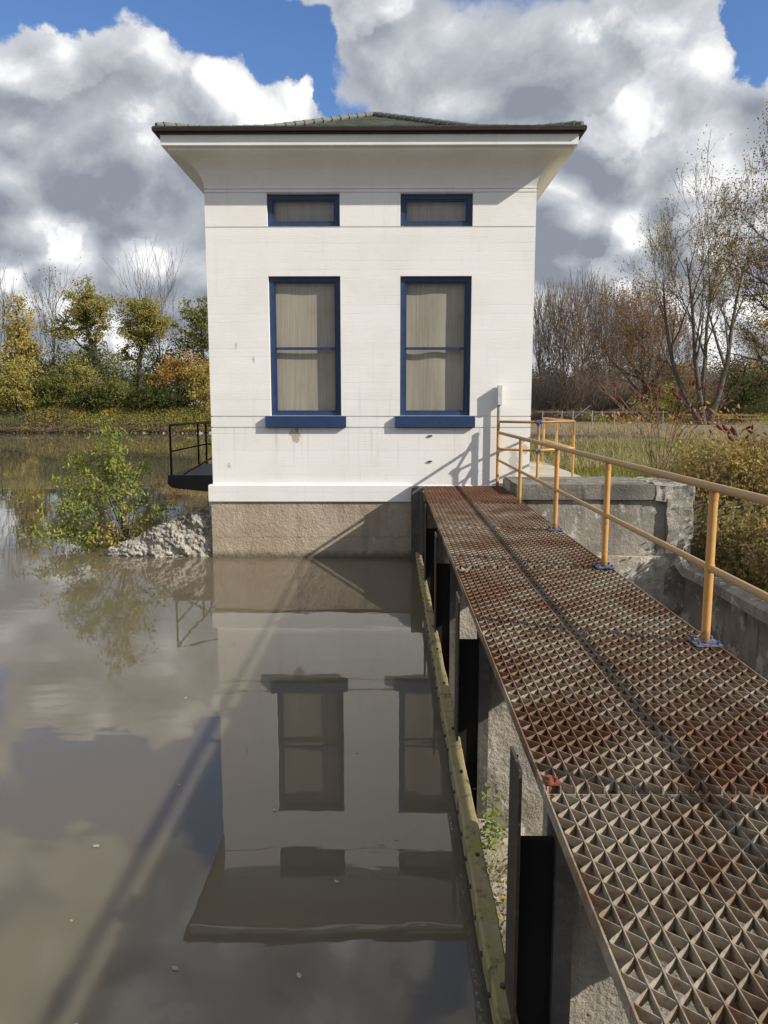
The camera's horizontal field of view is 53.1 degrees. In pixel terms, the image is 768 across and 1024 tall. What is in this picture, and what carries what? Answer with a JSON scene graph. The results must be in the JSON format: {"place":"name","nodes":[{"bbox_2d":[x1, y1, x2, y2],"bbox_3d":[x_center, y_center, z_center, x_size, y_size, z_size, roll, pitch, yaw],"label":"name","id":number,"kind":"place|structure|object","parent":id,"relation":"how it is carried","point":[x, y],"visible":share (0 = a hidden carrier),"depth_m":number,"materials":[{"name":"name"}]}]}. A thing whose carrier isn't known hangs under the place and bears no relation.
{"place":"outdoors","nodes":[
{"label":"outdoors","id":0,"kind":"place"},
{"bbox_2d":[0,433,489,1023],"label":"water","id":1,"kind":"structure","parent":0,"point":[204,867],"depth_m":6.41,"materials":[{"name":"grey liquid"}]},
{"bbox_2d":[9,412,184,553],"bbox_3d":[-6.137,-0.605,16.668,3.750,3.101,2.001,0,8,0],"label":"leafy sapling","id":2,"kind":"object","parent":1,"relation":"on","point":[67,531],"visible":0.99,"depth_m":16.60,"materials":[{"name":"green plant"}]},
{"bbox_2d":[102,506,212,557],"bbox_3d":[-4.745,0.503,16.739,2.350,1.444,1.991,0,8,0],"label":"rock pile","id":3,"kind":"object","parent":1,"relation":"in","point":[189,535],"depth_m":16.02,"materials":[{"name":"white stone"}]},
{"bbox_2d":[411,486,422,561],"bbox_3d":[0.665,1.043,15.563,0.220,3.100,0.650,0,8,0],"label":"concrete post","id":4,"kind":"object","parent":1,"relation":"in","point":[416,518],"visible":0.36,"depth_m":15.37,"materials":[{"name":"grey concrete"}]},
{"bbox_2d":[0,405,767,588],"bbox_3d":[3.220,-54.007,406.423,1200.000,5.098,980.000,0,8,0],"label":"ground","id":5,"kind":"structure","parent":0,"point":[700,505],"depth_m":40.55,"materials":[{"name":"green plant"}]},
{"bbox_2d":[0,267,23,394],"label":"bare tree","id":6,"kind":"object","parent":5,"relation":"on","point":[4,315],"visible":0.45,"depth_m":101.56,"materials":[{"name":"grey plant"}]},
{"bbox_2d":[0,389,42,411],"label":"bush","id":7,"kind":"object","parent":5,"relation":"on","point":[25,406],"visible":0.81,"depth_m":88.97,"materials":[{"name":"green plant"}]},
{"bbox_2d":[0,357,44,412],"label":"bush","id":8,"kind":"object","parent":5,"relation":"on","point":[21,382],"visible":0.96,"depth_m":88.42,"materials":[{"name":"yellow plant"}]},
{"bbox_2d":[0,290,50,379],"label":"tree","id":9,"kind":"object","parent":5,"relation":"on","point":[28,349],"visible":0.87,"depth_m":92.83,"materials":[{"name":"yellow plant"}]},
{"bbox_2d":[0,405,69,432],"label":"bank thicket","id":10,"kind":"object","parent":5,"relation":"on","point":[17,428],"visible":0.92,"depth_m":88.21,"materials":[{"name":"green plant"}]},
{"bbox_2d":[23,375,57,409],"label":"bush","id":11,"kind":"object","parent":5,"relation":"on","point":[40,395],"visible":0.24,"depth_m":90.75,"materials":[{"name":"green plant"}]},
{"bbox_2d":[2,255,81,389],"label":"bare tree","id":12,"kind":"object","parent":5,"relation":"on","point":[52,311],"visible":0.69,"depth_m":99.52,"materials":[{"name":"grey plant"}]},
{"bbox_2d":[30,365,88,410],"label":"bush","id":13,"kind":"object","parent":5,"relation":"on","point":[63,387],"visible":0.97,"depth_m":89.31,"materials":[{"name":"green plant"}]},
{"bbox_2d":[43,349,100,409],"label":"bush","id":14,"kind":"object","parent":5,"relation":"on","point":[83,375],"visible":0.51,"depth_m":90.56,"materials":[{"name":"green plant"}]},
{"bbox_2d":[36,273,126,408],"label":"ivy tree","id":15,"kind":"object","parent":5,"relation":"on","point":[88,313],"visible":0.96,"depth_m":92.65,"materials":[{"name":"green plant"}]},
{"bbox_2d":[70,383,121,414],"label":"bush","id":16,"kind":"object","parent":5,"relation":"on","point":[108,403],"visible":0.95,"depth_m":88.81,"materials":[{"name":"green plant"}]},
{"bbox_2d":[0,328,210,409],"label":"woodland","id":17,"kind":"object","parent":5,"relation":"on","point":[107,362],"visible":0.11,"depth_m":100.59,"materials":[{"name":"green plant"}]},
{"bbox_2d":[0,419,210,432],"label":"bank brush","id":18,"kind":"object","parent":5,"relation":"on","point":[85,429],"visible":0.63,"depth_m":86.61,"materials":[{"name":"green plant"}]},
{"bbox_2d":[85,369,134,410],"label":"bush","id":19,"kind":"object","parent":5,"relation":"on","point":[121,392],"visible":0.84,"depth_m":89.32,"materials":[{"name":"green plant"}]},
{"bbox_2d":[17,405,212,432],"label":"bank scrub","id":20,"kind":"object","parent":5,"relation":"on","point":[132,414],"visible":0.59,"depth_m":88.58,"materials":[{"name":"green plant"}]},
{"bbox_2d":[103,235,186,385],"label":"bare tree","id":21,"kind":"object","parent":5,"relation":"on","point":[159,352],"visible":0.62,"depth_m":97.35,"materials":[{"name":"grey plant"}]},
{"bbox_2d":[112,293,184,407],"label":"ivy tree","id":22,"kind":"object","parent":5,"relation":"on","point":[148,322],"visible":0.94,"depth_m":93.42,"materials":[{"name":"green plant"}]},
{"bbox_2d":[123,380,181,411],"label":"bush","id":23,"kind":"object","parent":5,"relation":"on","point":[136,401],"visible":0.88,"depth_m":88.99,"materials":[{"name":"green plant"}]},
{"bbox_2d":[138,379,194,411],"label":"bush","id":24,"kind":"object","parent":5,"relation":"on","point":[171,401],"visible":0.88,"depth_m":89.30,"materials":[{"name":"green plant"}]},
{"bbox_2d":[145,348,203,408],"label":"bush","id":25,"kind":"object","parent":5,"relation":"on","point":[176,375],"visible":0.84,"depth_m":89.75,"materials":[{"name":"orange plant"}]},
{"bbox_2d":[166,294,208,406],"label":"tree","id":26,"kind":"object","parent":5,"relation":"on","point":[201,336],"visible":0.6,"depth_m":96.32,"materials":[{"name":"green plant"}]},
{"bbox_2d":[180,360,210,412],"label":"bush","id":27,"kind":"object","parent":5,"relation":"on","point":[203,390],"visible":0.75,"depth_m":88.77,"materials":[{"name":"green plant"}]},
{"bbox_2d":[151,112,586,563],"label":"pump house","id":28,"kind":"structure","parent":5,"relation":"on","point":[370,289],"depth_m":15.39,"materials":[{"name":"white paint"}]},
{"bbox_2d":[168,421,212,491],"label":"steel balcony","id":29,"kind":"structure","parent":28,"relation":"attached to","point":[199,477],"depth_m":18.03,"materials":[{"name":"black metal"}]},
{"bbox_2d":[267,195,339,225],"bbox_3d":[-1.580,-5.936,15.199,1.426,0.621,0.150,0,8,0],"label":"window","id":30,"kind":"structure","parent":28,"relation":"in","point":[283,210],"depth_m":15.23,"materials":[{"name":"blue paint"}]},
{"bbox_2d":[265,277,345,427],"bbox_3d":[-1.581,-3.204,15.486,1.630,2.983,0.335,0,8,0],"label":"window","id":31,"kind":"structure","parent":28,"relation":"in","point":[305,313],"depth_m":15.57,"materials":[{"name":"blue paint"}]},
{"bbox_2d":[395,277,474,427],"bbox_3d":[1.031,-3.201,15.470,1.615,2.983,0.343,0,8,0],"label":"window","id":32,"kind":"structure","parent":28,"relation":"in","point":[435,312],"depth_m":15.55,"materials":[{"name":"blue paint"}]},
{"bbox_2d":[400,194,472,225],"bbox_3d":[1.032,-5.934,15.183,1.411,0.621,0.158,0,8,0],"label":"window","id":33,"kind":"structure","parent":28,"relation":"in","point":[416,209],"depth_m":15.16,"materials":[{"name":"blue paint"}]},
{"bbox_2d":[496,385,501,447],"bbox_3d":[2.316,-1.540,15.516,0.082,2.030,0.155,0,8,0],"label":"conduit pipe","id":34,"kind":"object","parent":28,"relation":"attached to","point":[499,395],"visible":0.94,"depth_m":15.35,"materials":[{"name":"grey metal"}]},
{"bbox_2d":[477,819,524,951],"bbox_3d":[0.975,3.330,6.189,0.534,1.044,1.621,0,8,0],"label":"broken ledge","id":35,"kind":"object","parent":5,"relation":"on","point":[488,857],"visible":0.06,"depth_m":6.31,"materials":[{"name":"concrete"}]},
{"bbox_2d":[477,770,507,868],"bbox_3d":[0.914,2.616,6.468,0.316,0.927,0.937,0,8,0],"label":"weed clump","id":36,"kind":"object","parent":35,"relation":"on","point":[490,815],"visible":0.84,"depth_m":6.41,"materials":[{"name":"green plant"}]},
{"bbox_2d":[477,815,507,937],"bbox_3d":[0.913,2.917,5.755,0.428,0.803,1.679,0,8,0],"label":"weed clump","id":37,"kind":"object","parent":35,"relation":"on","point":[499,883],"visible":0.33,"depth_m":5.82,"materials":[{"name":"green plant"}]},
{"bbox_2d":[503,462,578,492],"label":"landing slab","id":38,"kind":"structure","parent":5,"relation":"on","point":[546,470],"depth_m":16.95,"materials":[{"name":"concrete"}]},
{"bbox_2d":[499,417,575,478],"bbox_3d":[3.760,-1.505,17.170,1.348,1.183,4.832,3,9,22],"label":"landing railing","id":39,"kind":"object","parent":38,"relation":"on","point":[537,450],"visible":0.88,"depth_m":15.35,"materials":[{"name":"metal"}]},
{"bbox_2d":[533,275,564,380],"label":"bare sapling","id":40,"kind":"object","parent":5,"relation":"on","point":[538,304],"visible":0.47,"depth_m":88.61,"materials":[{"name":"brown plant"}]},
{"bbox_2d":[534,289,577,388],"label":"bare sapling","id":41,"kind":"object","parent":5,"relation":"on","point":[555,335],"visible":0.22,"depth_m":90.43,"materials":[{"name":"brown plant"}]},
{"bbox_2d":[533,278,591,389],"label":"bare sapling","id":42,"kind":"object","parent":5,"relation":"on","point":[549,306],"visible":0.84,"depth_m":85.60,"materials":[{"name":"brown plant"}]},
{"bbox_2d":[538,269,598,407],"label":"bare sapling","id":43,"kind":"object","parent":5,"relation":"on","point":[572,316],"visible":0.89,"depth_m":83.60,"materials":[{"name":"brown plant"}]},
{"bbox_2d":[542,282,597,386],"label":"bare sapling","id":44,"kind":"object","parent":5,"relation":"on","point":[565,333],"visible":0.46,"depth_m":88.00,"materials":[{"name":"brown plant"}]},
{"bbox_2d":[566,268,623,378],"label":"bare sapling","id":45,"kind":"object","parent":5,"relation":"on","point":[590,284],"visible":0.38,"depth_m":88.87,"materials":[{"name":"brown plant"}]},
{"bbox_2d":[576,292,616,406],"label":"bare sapling","id":46,"kind":"object","parent":5,"relation":"on","point":[599,327],"visible":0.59,"depth_m":85.97,"materials":[{"name":"brown plant"}]},
{"bbox_2d":[529,405,666,421],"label":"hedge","id":47,"kind":"object","parent":5,"relation":"on","point":[536,415],"visible":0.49,"depth_m":67.40,"materials":[{"name":"brown plant"}]},
{"bbox_2d":[504,476,695,617],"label":"wing wall","id":48,"kind":"structure","parent":5,"relation":"on","point":[661,509],"depth_m":14.20,"materials":[{"name":"grey concrete"}]},
{"bbox_2d":[542,405,663,427],"bbox_3d":[14.661,-6.351,51.525,8.734,1.622,0.124,0,8,0],"label":"wire fence","id":49,"kind":"object","parent":5,"relation":"on","point":[592,417],"visible":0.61,"depth_m":51.49,"materials":[{"name":"grey metal"}]},
{"bbox_2d":[578,273,643,393],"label":"bare sapling","id":50,"kind":"object","parent":5,"relation":"on","point":[605,297],"visible":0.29,"depth_m":87.23,"materials":[{"name":"brown plant"}]},
{"bbox_2d":[588,289,637,386],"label":"bare sapling","id":51,"kind":"object","parent":5,"relation":"on","point":[614,330],"visible":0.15,"depth_m":91.28,"materials":[{"name":"brown plant"}]},
{"bbox_2d":[597,296,661,384],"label":"bare sapling","id":52,"kind":"object","parent":5,"relation":"on","point":[616,339],"visible":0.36,"depth_m":85.07,"materials":[{"name":"brown plant"}]},
{"bbox_2d":[605,280,659,385],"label":"bare sapling","id":53,"kind":"object","parent":5,"relation":"on","point":[631,319],"visible":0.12,"depth_m":93.53,"materials":[{"name":"brown plant"}]},
{"bbox_2d":[558,261,710,403],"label":"autumn tree","id":54,"kind":"object","parent":5,"relation":"on","point":[635,341],"visible":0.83,"depth_m":74.92,"materials":[{"name":"brown plant"}]},
{"bbox_2d":[617,283,664,381],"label":"bare sapling","id":55,"kind":"object","parent":5,"relation":"on","point":[645,321],"visible":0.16,"depth_m":94.61,"materials":[{"name":"brown plant"}]},
{"bbox_2d":[531,342,767,418],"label":"thicket","id":56,"kind":"object","parent":5,"relation":"on","point":[552,397],"depth_m":82.80,"materials":[{"name":"brown plant"}]},
{"bbox_2d":[568,411,767,422],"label":"meadow scrub","id":57,"kind":"object","parent":5,"relation":"on","point":[765,418],"visible":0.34,"depth_m":65.32,"materials":[{"name":"brown plant"}]},
{"bbox_2d":[648,304,689,372],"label":"bare sapling","id":58,"kind":"object","parent":5,"relation":"on","point":[666,339],"visible":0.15,"depth_m":93.57,"materials":[{"name":"brown plant"}]},
{"bbox_2d":[627,380,725,421],"bbox_3d":[24.714,-9.402,65.263,8.828,4.458,4.911,0,8,0],"label":"bush","id":59,"kind":"object","parent":5,"relation":"on","point":[661,407],"visible":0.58,"depth_m":64.91,"materials":[{"name":"green plant"}]},
{"bbox_2d":[640,353,712,418],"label":"bush","id":60,"kind":"object","parent":5,"relation":"on","point":[678,367],"visible":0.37,"depth_m":78.33,"materials":[{"name":"brown plant"}]},
{"bbox_2d":[591,375,761,469],"bbox_3d":[6.890,-2.034,18.319,3.750,2.406,1.900,2,8,16],"label":"sumac shrub","id":61,"kind":"object","parent":5,"relation":"on","point":[676,419],"visible":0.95,"depth_m":18.40,"materials":[{"name":"brown plant"}]},
{"bbox_2d":[674,312,705,383],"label":"bare sapling","id":62,"kind":"object","parent":5,"relation":"on","point":[688,350],"visible":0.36,"depth_m":91.54,"materials":[{"name":"brown plant"}]},
{"bbox_2d":[615,124,767,424],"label":"bare tree","id":63,"kind":"object","parent":5,"relation":"on","point":[696,338],"visible":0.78,"depth_m":57.85,"materials":[{"name":"grey plant"}]},
{"bbox_2d":[650,421,767,592],"bbox_3d":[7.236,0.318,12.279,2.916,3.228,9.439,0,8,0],"label":"bank weeds","id":64,"kind":"object","parent":5,"relation":"on","point":[745,487],"visible":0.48,"depth_m":14.22,"materials":[{"name":"green plant"}]},
{"bbox_2d":[674,101,767,390],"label":"autumn tree","id":65,"kind":"object","parent":5,"relation":"on","point":[751,256],"visible":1,"depth_m":34.98,"materials":[{"name":"brown plant"}]},
{"bbox_2d":[716,415,744,423],"bbox_3d":[27.450,-7.387,61.354,1.800,0.777,1.700,-3,8,-19],"label":"picnic table","id":66,"kind":"object","parent":5,"relation":"on","point":[728,419],"visible":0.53,"depth_m":60.75,"materials":[{"name":"brown wood"}]},
{"bbox_2d":[706,357,767,422],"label":"bush","id":67,"kind":"object","parent":5,"relation":"on","point":[743,395],"visible":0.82,"depth_m":62.56,"materials":[{"name":"green plant"}]},
{"bbox_2d":[708,424,767,486],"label":"sumac shrub","id":68,"kind":"object","parent":5,"relation":"on","point":[734,432],"visible":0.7,"depth_m":15.61,"materials":[{"name":"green plant"}]},
{"bbox_2d":[712,432,767,543],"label":"red weeds","id":69,"kind":"object","parent":5,"relation":"on","point":[761,440],"visible":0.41,"depth_m":14.70,"materials":[{"name":"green plant"}]},
{"bbox_2d":[733,415,760,423],"bbox_3d":[28.049,-7.110,59.368,1.800,0.777,1.700,0,8,-2],"label":"picnic table","id":70,"kind":"object","parent":5,"relation":"on","point":[741,419],"visible":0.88,"depth_m":58.98,"materials":[{"name":"brown wood"}]},
{"bbox_2d":[728,288,767,413],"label":"tree","id":71,"kind":"object","parent":5,"relation":"on","point":[759,323],"visible":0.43,"depth_m":70.14,"materials":[{"name":"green plant"}]},
{"bbox_2d":[0,0,767,404],"label":"sky","id":72,"kind":"structure","parent":0,"point":[85,173],"materials":[{"name":"white"}]},
{"bbox_2d":[530,420,767,470],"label":"dry grass","id":73,"kind":"structure","parent":0,"point":[622,435],"depth_m":39.29,"materials":[{"name":"plant"}]},
{"bbox_2d":[530,436,767,484],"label":"green grass","id":74,"kind":"structure","parent":0,"point":[584,472],"depth_m":24.25,"materials":[{"name":"green plant"}]},
{"bbox_2d":[632,436,767,585],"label":"tall dry grass","id":75,"kind":"structure","parent":0,"point":[707,494],"depth_m":14.93,"materials":[{"name":"brown plant"}]},
{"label":"spillway floor","id":76,"kind":"structure","parent":0,"visible":0},
{"bbox_2d":[424,504,448,612],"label":"concrete pier","id":77,"kind":"structure","parent":76,"relation":"on","point":[442,553],"depth_m":12.88,"materials":[{"name":"grey concrete"}]},
{"bbox_2d":[415,552,426,593],"bbox_3d":[0.688,1.803,14.197,0.152,1.672,2.765,0,8,0],"label":"timber stop log","id":78,"kind":"object","parent":77,"relation":"attached to","point":[419,565],"visible":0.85,"depth_m":13.97,"materials":[{"name":"wood"}]},
{"bbox_2d":[434,532,476,706],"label":"concrete pier","id":79,"kind":"structure","parent":76,"relation":"on","point":[447,587],"depth_m":10.06,"materials":[{"name":"grey concrete"}]},
{"bbox_2d":[421,584,438,649],"bbox_3d":[0.665,2.192,11.404,0.152,1.672,2.845,0,8,0],"label":"timber stop log","id":80,"kind":"object","parent":79,"relation":"attached to","point":[427,609],"visible":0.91,"depth_m":11.10,"materials":[{"name":"wood"}]},
{"bbox_2d":[454,592,573,835],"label":"concrete pier","id":81,"kind":"structure","parent":76,"relation":"on","point":[485,731],"depth_m":6.88,"materials":[{"name":"grey concrete"}]},
{"bbox_2d":[429,634,461,767],"bbox_3d":[0.641,2.614,8.373,0.152,1.672,3.245,0,8,0],"label":"timber stop log","id":82,"kind":"object","parent":81,"relation":"attached to","point":[445,704],"visible":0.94,"depth_m":7.86,"materials":[{"name":"wood"}]},
{"bbox_2d":[505,746,767,1023],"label":"concrete pier","id":83,"kind":"structure","parent":76,"relation":"on","point":[556,970],"depth_m":3.72,"materials":[{"name":"grey concrete"}]},
{"bbox_2d":[449,747,518,1023],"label":"timber stop log","id":84,"kind":"object","parent":83,"relation":"attached to","point":[491,952],"visible":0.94,"depth_m":4.63,"materials":[{"name":"wood"}]},
{"bbox_2d":[580,743,767,1023],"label":"steel beam","id":85,"kind":"structure","parent":83,"relation":"on","point":[704,989],"depth_m":2.53,"materials":[{"name":"brown metal"}]},
{"bbox_3d":[2.183,0.786,8.250,0.100,0.447,15.040,0,8,0],"label":"steel beam","id":86,"kind":"object","parent":83,"relation":"on","visible":0},
{"bbox_2d":[422,486,523,503],"bbox_3d":[1.567,-0.316,14.281,1.588,0.061,2.792,0,8,0],"label":"grating panel","id":87,"kind":"object","parent":86,"relation":"on","point":[467,494],"visible":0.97,"depth_m":14.03,"materials":[{"name":"brown metal"}]},
{"bbox_2d":[429,503,552,529],"bbox_3d":[1.546,0.059,11.607,1.588,0.061,2.592,0,8,0],"label":"grating panel","id":88,"kind":"object","parent":86,"relation":"on","point":[481,516],"visible":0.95,"depth_m":11.38,"materials":[{"name":"brown metal"}]},
{"bbox_2d":[439,527,600,570],"bbox_3d":[1.526,0.409,9.071,1.588,0.061,2.512,0,8,0],"label":"grating panel","id":89,"kind":"object","parent":86,"relation":"on","point":[501,548],"visible":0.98,"depth_m":8.77,"materials":[{"name":"brown metal"}]},
{"bbox_2d":[455,567,698,638],"bbox_3d":[1.507,0.745,6.705,1.588,0.061,2.252,0,8,0],"label":"grating panel","id":90,"kind":"object","parent":86,"relation":"on","point":[545,600],"visible":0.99,"depth_m":6.42,"materials":[{"name":"brown metal"}]},
{"bbox_2d":[481,631,767,800],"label":"grating panel","id":91,"kind":"object","parent":86,"relation":"on","point":[675,713],"visible":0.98,"depth_m":4.14,"materials":[{"name":"brown metal"}]},
{"bbox_2d":[544,774,560,792],"bbox_3d":[0.730,1.177,3.330,0.069,0.070,0.047,0,8,0],"label":"bolt clip","id":92,"kind":"object","parent":91,"relation":"attached to","point":[549,781],"visible":0.94,"depth_m":3.32,"materials":[{"name":"red metal"}]},
{"bbox_2d":[544,789,767,1023],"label":"grating panel","id":93,"kind":"object","parent":86,"relation":"on","point":[730,813],"visible":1,"depth_m":2.62,"materials":[{"name":"metal"}]},
{"bbox_2d":[496,420,767,646],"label":"guard railing","id":94,"kind":"object","parent":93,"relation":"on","point":[707,639],"visible":1,"depth_m":5.87,"materials":[{"name":"metal"}]},
{"bbox_2d":[661,541,767,679],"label":"channel wall","id":95,"kind":"structure","parent":76,"relation":"on","point":[739,624],"depth_m":12.58,"materials":[{"name":"grey concrete"}]},
{"bbox_2d":[703,565,733,576],"bbox_3d":[5.739,1.013,13.170,0.507,0.388,0.639,1,8,8],"label":"weed tuft","id":96,"kind":"object","parent":95,"relation":"on","point":[725,569],"visible":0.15,"depth_m":13.02,"materials":[{"name":"green plant"}]}
]}

